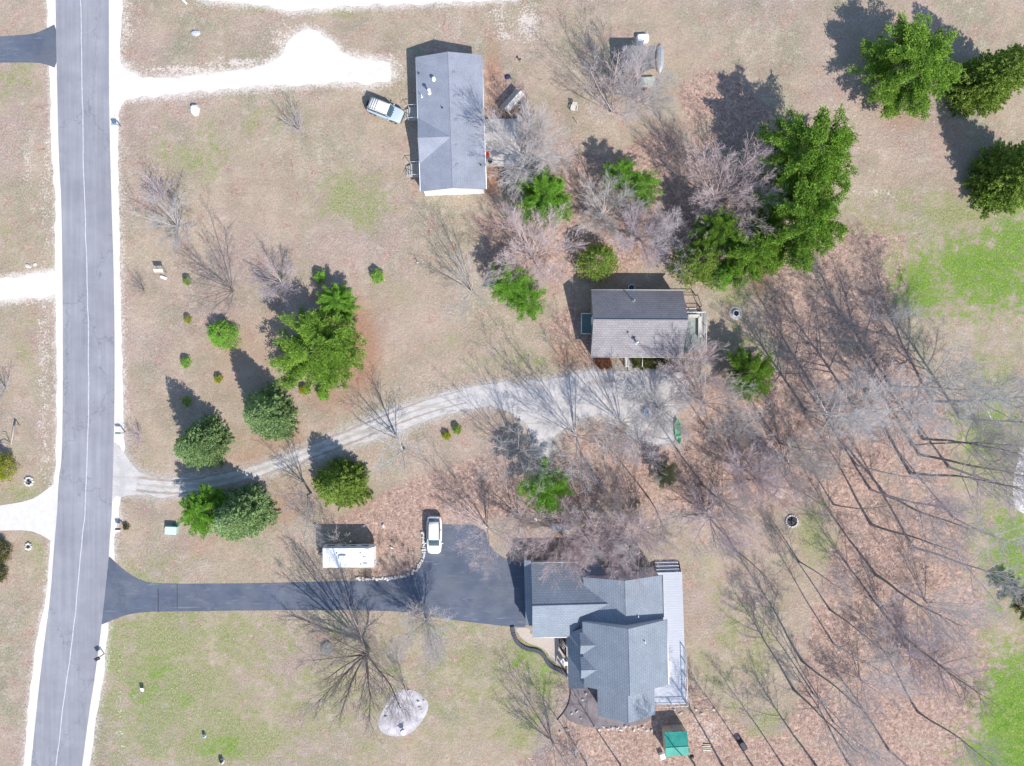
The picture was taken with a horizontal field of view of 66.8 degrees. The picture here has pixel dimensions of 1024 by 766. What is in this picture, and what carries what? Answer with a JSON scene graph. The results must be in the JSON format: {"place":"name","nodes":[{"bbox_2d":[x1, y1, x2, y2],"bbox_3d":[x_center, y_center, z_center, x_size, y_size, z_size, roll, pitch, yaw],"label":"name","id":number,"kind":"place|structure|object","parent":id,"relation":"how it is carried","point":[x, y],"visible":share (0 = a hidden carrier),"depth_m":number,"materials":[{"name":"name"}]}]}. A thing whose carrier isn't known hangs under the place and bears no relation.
{"place":"outdoors","nodes":[
{"label":"outdoors","id":0,"kind":"place"},
{"bbox_2d":[0,25,56,67],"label":"asphalt driveway","id":1,"kind":"structure","parent":0,"point":[39,47],"depth_m":98.00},
{"bbox_2d":[0,483,57,542],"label":"concrete driveway","id":2,"kind":"structure","parent":0,"point":[38,514],"depth_m":98.00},
{"bbox_2d":[0,271,61,299],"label":"gravel driveway","id":3,"kind":"structure","parent":0,"point":[37,285],"depth_m":98.00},
{"bbox_2d":[24,0,62,765],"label":"gravel shoulder","id":4,"kind":"object","parent":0,"point":[40,640],"visible":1,"depth_m":98.01},
{"bbox_2d":[31,0,114,765],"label":"road","id":5,"kind":"structure","parent":0,"point":[91,126],"depth_m":97.99,"materials":[{"name":"asphalt"}]},
{"bbox_2d":[56,0,88,764],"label":"road marking","id":6,"kind":"object","parent":5,"relation":"on","point":[88,390],"visible":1,"depth_m":97.99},
{"bbox_2d":[109,29,390,121],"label":"gravel driveway","id":7,"kind":"structure","parent":0,"point":[311,56],"depth_m":98.00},
{"bbox_2d":[102,524,525,626],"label":"asphalt driveway","id":8,"kind":"structure","parent":0,"point":[445,578],"depth_m":98.00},
{"bbox_2d":[424,516,442,553],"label":"parked car","id":9,"kind":"object","parent":8,"relation":"on","point":[434,538],"visible":0.98,"depth_m":96.77,"materials":[{"name":"white paint"}]},
{"bbox_2d":[211,0,487,10],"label":"gravel driveway","id":10,"kind":"structure","parent":0,"point":[292,5],"depth_m":98.00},
{"bbox_2d":[112,368,688,500],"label":"gravel driveway","id":11,"kind":"structure","parent":0,"point":[585,393],"depth_m":98.00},
{"bbox_2d":[137,396,464,488],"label":"wheel track","id":12,"kind":"structure","parent":11,"relation":"on","point":[334,442],"depth_m":98.00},
{"bbox_2d":[138,390,463,481],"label":"wheel track","id":13,"kind":"structure","parent":11,"relation":"on","point":[278,456],"depth_m":98.00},
{"bbox_2d":[136,402,466,494],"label":"wheel track","id":14,"kind":"structure","parent":11,"relation":"on","point":[285,467],"depth_m":98.00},
{"bbox_2d":[403,52,520,195],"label":"house","id":15,"kind":"structure","parent":0,"point":[453,158],"depth_m":94.72,"materials":[{"name":"white"}]},
{"bbox_2d":[0,0,1023,765],"bbox_3d":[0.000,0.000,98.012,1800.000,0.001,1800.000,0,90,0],"label":"ground","id":16,"kind":"structure","parent":0,"point":[334,192],"depth_m":98.01,"materials":[{"name":"soil"}]},
{"bbox_2d":[82,0,124,765],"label":"gravel shoulder","id":17,"kind":"object","parent":16,"relation":"on","point":[115,11],"visible":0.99,"depth_m":98.01},
{"bbox_2d":[122,186,200,255],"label":"bare tree","id":18,"kind":"object","parent":16,"relation":"on","point":[173,239],"visible":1,"depth_m":95.18,"materials":[{"name":"grey plant"}]},
{"bbox_2d":[176,483,227,539],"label":"pine tree","id":19,"kind":"object","parent":16,"relation":"on","point":[197,515],"visible":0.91,"depth_m":93.45,"materials":[{"name":"green plant"}]},
{"bbox_2d":[173,413,235,470],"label":"spruce tree","id":20,"kind":"object","parent":16,"relation":"on","point":[190,448],"visible":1,"depth_m":94.18,"materials":[{"name":"green plant"}]},
{"bbox_2d":[173,230,245,322],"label":"bare tree","id":21,"kind":"object","parent":16,"relation":"on","point":[224,300],"visible":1,"depth_m":92.15,"materials":[{"name":"brown plant"}]},
{"bbox_2d":[205,317,242,351],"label":"conifer bush","id":22,"kind":"object","parent":16,"relation":"on","point":[224,329],"visible":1,"depth_m":96.46,"materials":[{"name":"green plant"}]},
{"bbox_2d":[208,482,280,541],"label":"spruce tree","id":23,"kind":"object","parent":16,"relation":"on","point":[244,513],"visible":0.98,"depth_m":94.61,"materials":[{"name":"green plant"}]},
{"bbox_2d":[242,381,299,441],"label":"spruce tree","id":24,"kind":"object","parent":16,"relation":"on","point":[267,415],"visible":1,"depth_m":94.10,"materials":[{"name":"green plant"}]},
{"bbox_2d":[246,253,300,309],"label":"bare tree","id":25,"kind":"object","parent":16,"relation":"on","point":[282,284],"visible":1,"depth_m":95.46,"materials":[{"name":"grey plant"}]},
{"bbox_2d":[267,305,368,396],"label":"pine tree","id":26,"kind":"object","parent":16,"relation":"on","point":[332,351],"visible":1,"depth_m":92.70,"materials":[{"name":"green plant"}]},
{"bbox_2d":[315,281,361,322],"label":"pine tree","id":27,"kind":"object","parent":16,"relation":"on","point":[334,299],"visible":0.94,"depth_m":94.83,"materials":[{"name":"green plant"}]},
{"bbox_2d":[311,456,373,510],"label":"conifer tree","id":28,"kind":"object","parent":16,"relation":"on","point":[342,485],"visible":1,"depth_m":95.04,"materials":[{"name":"green plant"}]},
{"bbox_2d":[318,543,377,567],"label":"camper trailer","id":29,"kind":"object","parent":16,"relation":"on","point":[356,555],"visible":0.98,"depth_m":95.04,"materials":[{"name":"white"}]},
{"bbox_2d":[289,590,416,745],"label":"bare tree","id":30,"kind":"object","parent":16,"relation":"on","point":[362,656],"visible":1,"depth_m":89.76,"materials":[{"name":"grey plant"}]},
{"bbox_2d":[365,97,404,123],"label":"parked suv","id":31,"kind":"object","parent":16,"relation":"on","point":[387,111],"visible":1,"depth_m":96.59,"materials":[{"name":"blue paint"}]},
{"bbox_2d":[364,426,429,479],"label":"bare tree","id":32,"kind":"object","parent":16,"relation":"on","point":[399,439],"visible":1,"depth_m":91.57,"materials":[{"name":"grey plant"}]},
{"bbox_2d":[378,689,427,735],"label":"mulch bed","id":33,"kind":"object","parent":16,"relation":"on","point":[415,723],"visible":0.8,"depth_m":97.99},
{"bbox_2d":[381,598,458,677],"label":"bare tree","id":34,"kind":"object","parent":16,"relation":"on","point":[425,621],"visible":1,"depth_m":92.53,"materials":[{"name":"grey plant"}]},
{"bbox_2d":[444,250,497,321],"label":"bare tree","id":35,"kind":"object","parent":16,"relation":"on","point":[473,293],"visible":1,"depth_m":91.16,"materials":[{"name":"grey plant"}]},
{"bbox_2d":[435,497,528,579],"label":"bare tree","id":36,"kind":"object","parent":16,"relation":"on","point":[482,547],"visible":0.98,"depth_m":91.88,"materials":[{"name":"brown plant"}]},
{"bbox_2d":[487,257,535,309],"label":"pine tree","id":37,"kind":"object","parent":16,"relation":"on","point":[501,286],"visible":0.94,"depth_m":93.56,"materials":[{"name":"green plant"}]},
{"bbox_2d":[475,420,560,493],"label":"bare tree","id":38,"kind":"object","parent":16,"relation":"on","point":[520,461],"visible":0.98,"depth_m":91.34,"materials":[{"name":"grey plant"}]},
{"bbox_2d":[491,484,556,564],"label":"bare tree","id":39,"kind":"object","parent":16,"relation":"on","point":[518,529],"visible":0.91,"depth_m":92.58,"materials":[{"name":"grey plant"}]},
{"bbox_2d":[473,89,579,198],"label":"bare tree","id":40,"kind":"object","parent":16,"relation":"on","point":[538,154],"visible":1,"depth_m":91.99,"materials":[{"name":"grey plant"}]},
{"bbox_2d":[510,282,546,320],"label":"pine tree","id":41,"kind":"object","parent":16,"relation":"on","point":[533,309],"visible":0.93,"depth_m":94.37,"materials":[{"name":"green plant"}]},
{"bbox_2d":[488,186,589,289],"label":"bare tree","id":42,"kind":"object","parent":16,"relation":"on","point":[513,218],"visible":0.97,"depth_m":92.56,"materials":[{"name":"grey plant"}]},
{"bbox_2d":[516,627,566,665],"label":"front walk","id":43,"kind":"structure","parent":16,"relation":"on","point":[551,648],"depth_m":97.99,"materials":[{"name":"concrete"}]},
{"bbox_2d":[513,166,573,230],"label":"pine tree","id":44,"kind":"object","parent":16,"relation":"on","point":[548,188],"visible":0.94,"depth_m":92.84,"materials":[{"name":"green plant"}]},
{"bbox_2d":[516,454,574,513],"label":"pine tree","id":45,"kind":"object","parent":16,"relation":"on","point":[556,489],"visible":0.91,"depth_m":92.35,"materials":[{"name":"green plant"}]},
{"bbox_2d":[523,498,616,590],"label":"bare tree","id":46,"kind":"object","parent":16,"relation":"on","point":[568,538],"visible":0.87,"depth_m":92.76,"materials":[{"name":"grey plant"}]},
{"bbox_2d":[515,388,639,494],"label":"bare tree","id":47,"kind":"object","parent":16,"relation":"on","point":[577,436],"visible":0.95,"depth_m":89.93,"materials":[{"name":"grey plant"}]},
{"bbox_2d":[573,241,623,283],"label":"cedar tree","id":48,"kind":"object","parent":16,"relation":"on","point":[605,251],"visible":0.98,"depth_m":94.68,"materials":[{"name":"green plant"}]},
{"bbox_2d":[563,498,646,590],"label":"bare tree","id":49,"kind":"object","parent":16,"relation":"on","point":[611,529],"visible":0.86,"depth_m":92.31,"materials":[{"name":"grey plant"}]},
{"bbox_2d":[524,556,687,722],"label":"house","id":50,"kind":"structure","parent":16,"relation":"on","point":[626,660],"depth_m":92.88,"materials":[{"name":"grey"}]},
{"bbox_2d":[563,687,655,727],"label":"mulch bed","id":51,"kind":"object","parent":16,"relation":"on","point":[587,709],"visible":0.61,"depth_m":98.00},
{"bbox_2d":[573,168,654,240],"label":"bare tree","id":52,"kind":"object","parent":16,"relation":"on","point":[619,198],"visible":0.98,"depth_m":93.51,"materials":[{"name":"grey plant"}]},
{"bbox_2d":[602,156,637,195],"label":"pine tree","id":53,"kind":"object","parent":16,"relation":"on","point":[627,171],"visible":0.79,"depth_m":93.48,"materials":[{"name":"green plant"}]},
{"bbox_2d":[580,32,663,134],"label":"bare tree","id":54,"kind":"object","parent":16,"relation":"on","point":[616,81],"visible":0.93,"depth_m":90.32,"materials":[{"name":"grey plant"}]},
{"bbox_2d":[595,502,679,574],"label":"bare tree","id":55,"kind":"object","parent":16,"relation":"on","point":[618,539],"visible":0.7,"depth_m":93.17,"materials":[{"name":"grey plant"}]},
{"bbox_2d":[622,46,654,74],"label":"tin shed","id":56,"kind":"structure","parent":16,"relation":"on","point":[650,66],"depth_m":95.55,"materials":[{"name":"grey metal"}]},
{"bbox_2d":[589,377,691,483],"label":"bare tree","id":57,"kind":"object","parent":16,"relation":"on","point":[631,410],"visible":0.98,"depth_m":90.00,"materials":[{"name":"grey plant"}]},
{"bbox_2d":[618,168,664,209],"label":"pine tree","id":58,"kind":"object","parent":16,"relation":"on","point":[640,178],"visible":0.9,"depth_m":93.49,"materials":[{"name":"green plant"}]},
{"bbox_2d":[581,289,706,371],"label":"cabin","id":59,"kind":"object","parent":16,"relation":"on","point":[626,324],"visible":0.93,"depth_m":93.75,"materials":[{"name":"grey"}]},
{"bbox_2d":[607,37,680,124],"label":"bare tree","id":60,"kind":"object","parent":16,"relation":"on","point":[639,94],"visible":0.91,"depth_m":92.11,"materials":[{"name":"grey plant"}]},
{"bbox_2d":[606,198,686,273],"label":"bare tree","id":61,"kind":"object","parent":16,"relation":"on","point":[647,228],"visible":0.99,"depth_m":93.20,"materials":[{"name":"grey plant"}]},
{"bbox_2d":[609,498,697,602],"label":"bare tree","id":62,"kind":"object","parent":16,"relation":"on","point":[677,530],"visible":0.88,"depth_m":91.07,"materials":[{"name":"grey plant"}]},
{"bbox_2d":[628,381,696,449],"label":"bare tree","id":63,"kind":"object","parent":16,"relation":"on","point":[679,429],"visible":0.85,"depth_m":93.88,"materials":[{"name":"grey plant"}]},
{"bbox_2d":[662,724,688,756],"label":"garden shed","id":64,"kind":"structure","parent":16,"relation":"on","point":[675,739],"depth_m":95.78,"materials":[{"name":"green"}]},
{"bbox_2d":[647,205,725,281],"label":"bare tree","id":65,"kind":"object","parent":16,"relation":"on","point":[676,242],"visible":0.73,"depth_m":94.31,"materials":[{"name":"grey plant"}]},
{"bbox_2d":[664,242,721,288],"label":"cedar tree","id":66,"kind":"object","parent":16,"relation":"on","point":[708,266],"visible":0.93,"depth_m":93.47,"materials":[{"name":"green plant"}]},
{"bbox_2d":[656,330,743,414],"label":"bare tree","id":67,"kind":"object","parent":16,"relation":"on","point":[701,359],"visible":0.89,"depth_m":92.83,"materials":[{"name":"grey plant"}]},
{"bbox_2d":[688,206,742,259],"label":"pine tree","id":68,"kind":"object","parent":16,"relation":"on","point":[728,221],"visible":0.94,"depth_m":91.52,"materials":[{"name":"green plant"}]},
{"bbox_2d":[664,361,774,446],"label":"bare tree","id":69,"kind":"object","parent":16,"relation":"on","point":[722,403],"visible":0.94,"depth_m":90.81,"materials":[{"name":"grey plant"}]},
{"bbox_2d":[677,482,762,564],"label":"bare tree","id":70,"kind":"object","parent":16,"relation":"on","point":[714,530],"visible":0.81,"depth_m":94.07,"materials":[{"name":"grey plant"}]},
{"bbox_2d":[701,479,761,534],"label":"bare tree","id":71,"kind":"object","parent":16,"relation":"on","point":[728,503],"visible":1,"depth_m":85.52,"materials":[{"name":"grey plant"}]},
{"bbox_2d":[683,129,788,243],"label":"bare tree","id":72,"kind":"object","parent":16,"relation":"on","point":[716,194],"visible":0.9,"depth_m":91.52,"materials":[{"name":"grey plant"}]},
{"bbox_2d":[712,216,777,290],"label":"pine tree","id":73,"kind":"object","parent":16,"relation":"on","point":[743,254],"visible":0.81,"depth_m":91.71,"materials":[{"name":"green plant"}]},
{"bbox_2d":[722,347,775,402],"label":"pine tree","id":74,"kind":"object","parent":16,"relation":"on","point":[756,365],"visible":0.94,"depth_m":93.61,"materials":[{"name":"green plant"}]},
{"bbox_2d":[717,438,792,505],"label":"bare tree","id":75,"kind":"object","parent":16,"relation":"on","point":[749,472],"visible":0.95,"depth_m":93.59,"materials":[{"name":"grey plant"}]},
{"bbox_2d":[730,449,807,521],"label":"bare tree","id":76,"kind":"object","parent":16,"relation":"on","point":[780,494],"visible":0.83,"depth_m":94.27,"materials":[{"name":"grey plant"}]},
{"bbox_2d":[739,171,849,274],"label":"pine tree","id":77,"kind":"object","parent":16,"relation":"on","point":[806,216],"visible":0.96,"depth_m":88.79,"materials":[{"name":"green plant"}]},
{"bbox_2d":[762,425,848,508],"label":"bare tree","id":78,"kind":"object","parent":16,"relation":"on","point":[821,468],"visible":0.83,"depth_m":93.18,"materials":[{"name":"grey plant"}]},
{"bbox_2d":[754,102,860,206],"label":"pine tree","id":79,"kind":"object","parent":16,"relation":"on","point":[822,160],"visible":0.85,"depth_m":88.49,"materials":[{"name":"green plant"}]},
{"bbox_2d":[792,688,882,765],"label":"bare tree","id":80,"kind":"object","parent":16,"relation":"on","point":[821,716],"visible":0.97,"depth_m":85.89,"materials":[{"name":"grey plant"}]},
{"bbox_2d":[800,659,891,736],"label":"bare tree","id":81,"kind":"object","parent":16,"relation":"on","point":[842,692],"visible":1,"depth_m":84.97,"materials":[{"name":"grey plant"}]},
{"bbox_2d":[805,370,903,460],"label":"bare tree","id":82,"kind":"object","parent":16,"relation":"on","point":[858,415],"visible":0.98,"depth_m":85.39,"materials":[{"name":"grey plant"}]},
{"bbox_2d":[809,353,921,445],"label":"bare tree","id":83,"kind":"object","parent":16,"relation":"on","point":[869,393],"visible":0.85,"depth_m":84.52,"materials":[{"name":"grey plant"}]},
{"bbox_2d":[829,609,905,672],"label":"bare tree","id":84,"kind":"object","parent":16,"relation":"on","point":[879,646],"visible":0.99,"depth_m":84.75,"materials":[{"name":"grey plant"}]},
{"bbox_2d":[833,643,921,701],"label":"bare tree","id":85,"kind":"object","parent":16,"relation":"on","point":[888,677],"visible":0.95,"depth_m":83.93,"materials":[{"name":"grey plant"}]},
{"bbox_2d":[855,671,924,747],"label":"bare tree","id":86,"kind":"object","parent":16,"relation":"on","point":[880,686],"visible":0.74,"depth_m":93.27,"materials":[{"name":"grey plant"}]},
{"bbox_2d":[871,581,935,658],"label":"bare tree","id":87,"kind":"object","parent":16,"relation":"on","point":[890,603],"visible":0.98,"depth_m":93.00,"materials":[{"name":"grey plant"}]},
{"bbox_2d":[855,451,953,506],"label":"bare tree","id":88,"kind":"object","parent":16,"relation":"on","point":[923,481],"visible":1,"depth_m":83.79,"materials":[{"name":"grey plant"}]},
{"bbox_2d":[847,8,966,121],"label":"pine tree","id":89,"kind":"object","parent":16,"relation":"on","point":[919,53],"visible":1,"depth_m":91.75,"materials":[{"name":"green plant"}]},
{"bbox_2d":[844,357,977,467],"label":"bare tree","id":90,"kind":"object","parent":16,"relation":"on","point":[928,413],"visible":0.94,"depth_m":83.43,"materials":[{"name":"grey plant"}]},
{"bbox_2d":[875,615,966,699],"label":"bare tree","id":91,"kind":"object","parent":16,"relation":"on","point":[914,660],"visible":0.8,"depth_m":94.29,"materials":[{"name":"grey plant"}]},
{"bbox_2d":[869,484,972,529],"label":"bare tree","id":92,"kind":"object","parent":16,"relation":"on","point":[948,510],"visible":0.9,"depth_m":84.13,"materials":[{"name":"grey plant"}]},
{"bbox_2d":[870,516,982,582],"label":"bare tree","id":93,"kind":"object","parent":16,"relation":"on","point":[933,534],"visible":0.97,"depth_m":83.34,"materials":[{"name":"grey plant"}]},
{"bbox_2d":[874,573,995,664],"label":"bare tree","id":94,"kind":"object","parent":16,"relation":"on","point":[964,615],"visible":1,"depth_m":82.76,"materials":[{"name":"grey plant"}]},
{"bbox_2d":[883,480,1004,563],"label":"bare tree","id":95,"kind":"object","parent":16,"relation":"on","point":[958,524],"visible":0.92,"depth_m":82.11,"materials":[{"name":"grey plant"}]},
{"bbox_2d":[914,649,991,723],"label":"bare tree","id":96,"kind":"object","parent":16,"relation":"on","point":[960,671],"visible":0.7,"depth_m":94.49,"materials":[{"name":"grey plant"}]},
{"bbox_2d":[897,630,1011,720],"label":"bare tree","id":97,"kind":"object","parent":16,"relation":"on","point":[956,677],"visible":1,"depth_m":83.34,"materials":[{"name":"grey plant"}]},
{"bbox_2d":[890,324,1023,444],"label":"bare tree","id":98,"kind":"object","parent":16,"relation":"on","point":[967,389],"visible":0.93,"depth_m":82.84,"materials":[{"name":"grey plant"}]},
{"bbox_2d":[916,710,1011,765],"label":"bare tree","id":99,"kind":"object","parent":16,"relation":"on","point":[965,743],"visible":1,"depth_m":86.55,"materials":[{"name":"grey plant"}]},
{"bbox_2d":[908,439,1023,525],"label":"bare tree","id":100,"kind":"object","parent":16,"relation":"on","point":[982,482],"visible":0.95,"depth_m":81.43,"materials":[{"name":"grey plant"}]},
{"bbox_2d":[910,536,1023,618],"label":"bare tree","id":101,"kind":"object","parent":16,"relation":"on","point":[1019,590],"visible":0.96,"depth_m":83.12,"materials":[{"name":"grey plant"}]},
{"bbox_2d":[910,421,1023,475],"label":"bare tree","id":102,"kind":"object","parent":16,"relation":"on","point":[1001,444],"visible":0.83,"depth_m":82.78,"materials":[{"name":"grey plant"}]},
{"bbox_2d":[917,427,1023,507],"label":"bare tree","id":103,"kind":"object","parent":16,"relation":"on","point":[971,466],"visible":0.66,"depth_m":83.45,"materials":[{"name":"grey plant"}]},
{"bbox_2d":[921,585,1022,671],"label":"bare tree","id":104,"kind":"object","parent":16,"relation":"on","point":[959,608],"visible":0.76,"depth_m":91.13,"materials":[{"name":"grey plant"}]},
{"bbox_2d":[922,352,1023,450],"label":"bare tree","id":105,"kind":"object","parent":16,"relation":"on","point":[1009,379],"visible":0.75,"depth_m":86.00,"materials":[{"name":"grey plant"}]},
{"bbox_2d":[922,405,1023,484],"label":"bare tree","id":106,"kind":"object","parent":16,"relation":"on","point":[977,447],"visible":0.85,"depth_m":82.08,"materials":[{"name":"grey plant"}]},
{"bbox_2d":[939,43,1023,117],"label":"spruce tree","id":107,"kind":"object","parent":16,"relation":"on","point":[998,76],"visible":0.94,"depth_m":93.35,"materials":[{"name":"green plant"}]},
{"bbox_2d":[962,140,1023,220],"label":"spruce tree","id":108,"kind":"object","parent":16,"relation":"on","point":[1001,171],"visible":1,"depth_m":94.69,"materials":[{"name":"green plant"}]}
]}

